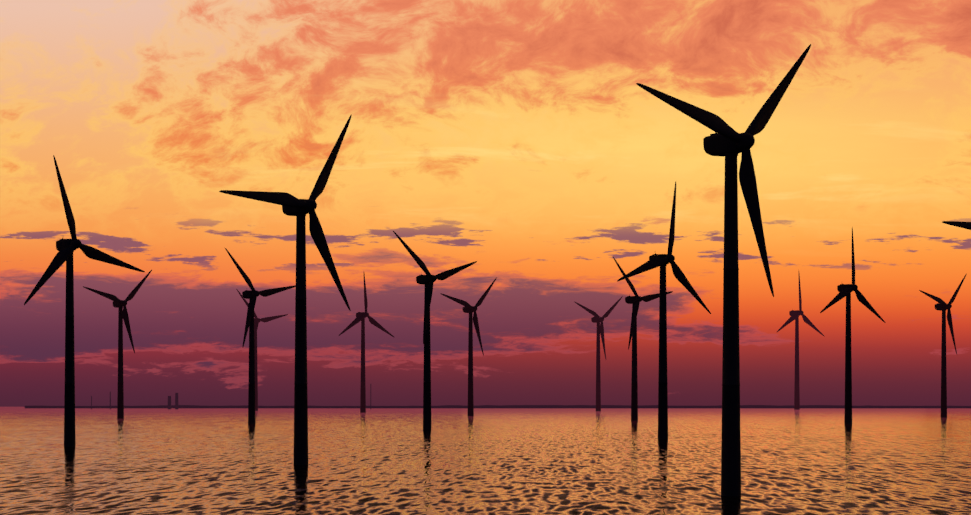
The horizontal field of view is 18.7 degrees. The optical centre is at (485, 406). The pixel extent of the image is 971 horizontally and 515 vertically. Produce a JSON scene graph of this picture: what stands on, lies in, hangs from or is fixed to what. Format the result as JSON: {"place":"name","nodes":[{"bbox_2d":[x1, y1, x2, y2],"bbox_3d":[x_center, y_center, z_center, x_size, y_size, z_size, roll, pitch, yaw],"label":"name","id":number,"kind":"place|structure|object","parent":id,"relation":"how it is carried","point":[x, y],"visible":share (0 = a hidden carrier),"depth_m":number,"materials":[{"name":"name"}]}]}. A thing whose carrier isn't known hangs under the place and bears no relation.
{"place":"outdoors","nodes":[
{"label":"outdoors","id":0,"kind":"place"},
{"bbox_2d":[0,407,970,514],"bbox_3d":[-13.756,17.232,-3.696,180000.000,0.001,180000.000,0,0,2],"label":"sea","id":1,"kind":"structure","parent":0,"point":[504,461],"depth_m":898.91,"materials":[{"name":"liquid"}]},
{"bbox_2d":[24,155,144,446],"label":"turbine","id":2,"kind":"object","parent":1,"relation":"in","point":[65,248],"visible":1,"depth_m":1253.00,"materials":[{"name":"paint"}]},
{"bbox_2d":[83,270,151,418],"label":"turbine","id":3,"kind":"object","parent":1,"relation":"in","point":[122,309],"visible":0.98,"depth_m":4007.52,"materials":[{"name":"paint"}]},
{"bbox_2d":[225,248,295,423],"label":"turbine","id":4,"kind":"object","parent":1,"relation":"in","point":[252,294],"visible":0.98,"depth_m":2772.35,"materials":[{"name":"paint"}]},
{"bbox_2d":[237,290,287,410],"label":"turbine","id":5,"kind":"object","parent":1,"relation":"in","point":[257,320],"visible":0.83,"depth_m":10514.61,"materials":[{"name":"paint"}]},
{"bbox_2d":[219,114,351,464],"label":"turbine","id":6,"kind":"object","parent":1,"relation":"in","point":[299,209],"visible":1,"depth_m":862.25,"materials":[{"name":"paint"}]},
{"bbox_2d":[339,274,393,412],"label":"turbine","id":7,"kind":"object","parent":1,"relation":"in","point":[361,316],"visible":0.98,"depth_m":7638.45,"materials":[{"name":"paint"}]},
{"bbox_2d":[393,231,476,429],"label":"turbine","id":8,"kind":"object","parent":1,"relation":"in","point":[428,280],"visible":0.98,"depth_m":2165.86,"materials":[{"name":"paint"}]},
{"bbox_2d":[440,277,496,415],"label":"turbine","id":9,"kind":"object","parent":1,"relation":"in","point":[469,308],"visible":1,"depth_m":4936.02,"materials":[{"name":"paint"}]},
{"bbox_2d":[25,384,970,408],"bbox_3d":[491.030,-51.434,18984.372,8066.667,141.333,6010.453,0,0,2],"label":"distant shore and stacks","id":10,"kind":"structure","parent":1,"relation":"on","point":[170,406],"depth_m":21990.20,"materials":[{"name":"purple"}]},
{"bbox_2d":[575,296,622,410],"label":"turbine","id":11,"kind":"object","parent":1,"relation":"in","point":[597,318],"visible":1,"depth_m":9638.37,"materials":[{"name":"paint"}]},
{"bbox_2d":[613,257,672,420],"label":"turbine","id":12,"kind":"object","parent":1,"relation":"in","point":[635,300],"visible":1,"depth_m":3390.30,"materials":[{"name":"paint"}]},
{"bbox_2d":[617,182,710,438],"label":"turbine","id":13,"kind":"object","parent":1,"relation":"in","point":[662,261],"visible":0.96,"depth_m":1527.92,"materials":[{"name":"paint"}]},
{"bbox_2d":[636,44,810,495],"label":"turbine","id":14,"kind":"object","parent":1,"relation":"in","point":[727,141],"visible":1,"depth_m":562.29,"materials":[{"name":"paint"}]},
{"bbox_2d":[777,274,824,409],"bbox_3d":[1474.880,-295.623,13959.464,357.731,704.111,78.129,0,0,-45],"label":"turbine","id":15,"kind":"object","parent":1,"relation":"in","point":[794,314],"visible":1,"depth_m":13952.77,"materials":[{"name":"paint"}]},
{"bbox_2d":[820,228,885,423],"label":"turbine","id":16,"kind":"object","parent":1,"relation":"in","point":[845,290],"visible":1,"depth_m":2757.71,"materials":[{"name":"paint"}]},
{"bbox_2d":[919,274,966,417],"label":"turbine","id":17,"kind":"object","parent":1,"relation":"in","point":[942,305],"visible":0.98,"depth_m":4328.72,"materials":[{"name":"paint"}]},
{"bbox_2d":[942,221,970,229],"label":"turbine","id":18,"kind":"object","parent":1,"relation":"in","point":[966,225],"visible":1,"depth_m":1136.56,"materials":[{"name":"paint"}]},
{"bbox_2d":[0,0,970,406],"label":"sky","id":19,"kind":"structure","parent":0,"point":[520,140],"materials":[{"name":"orange"}]}
]}

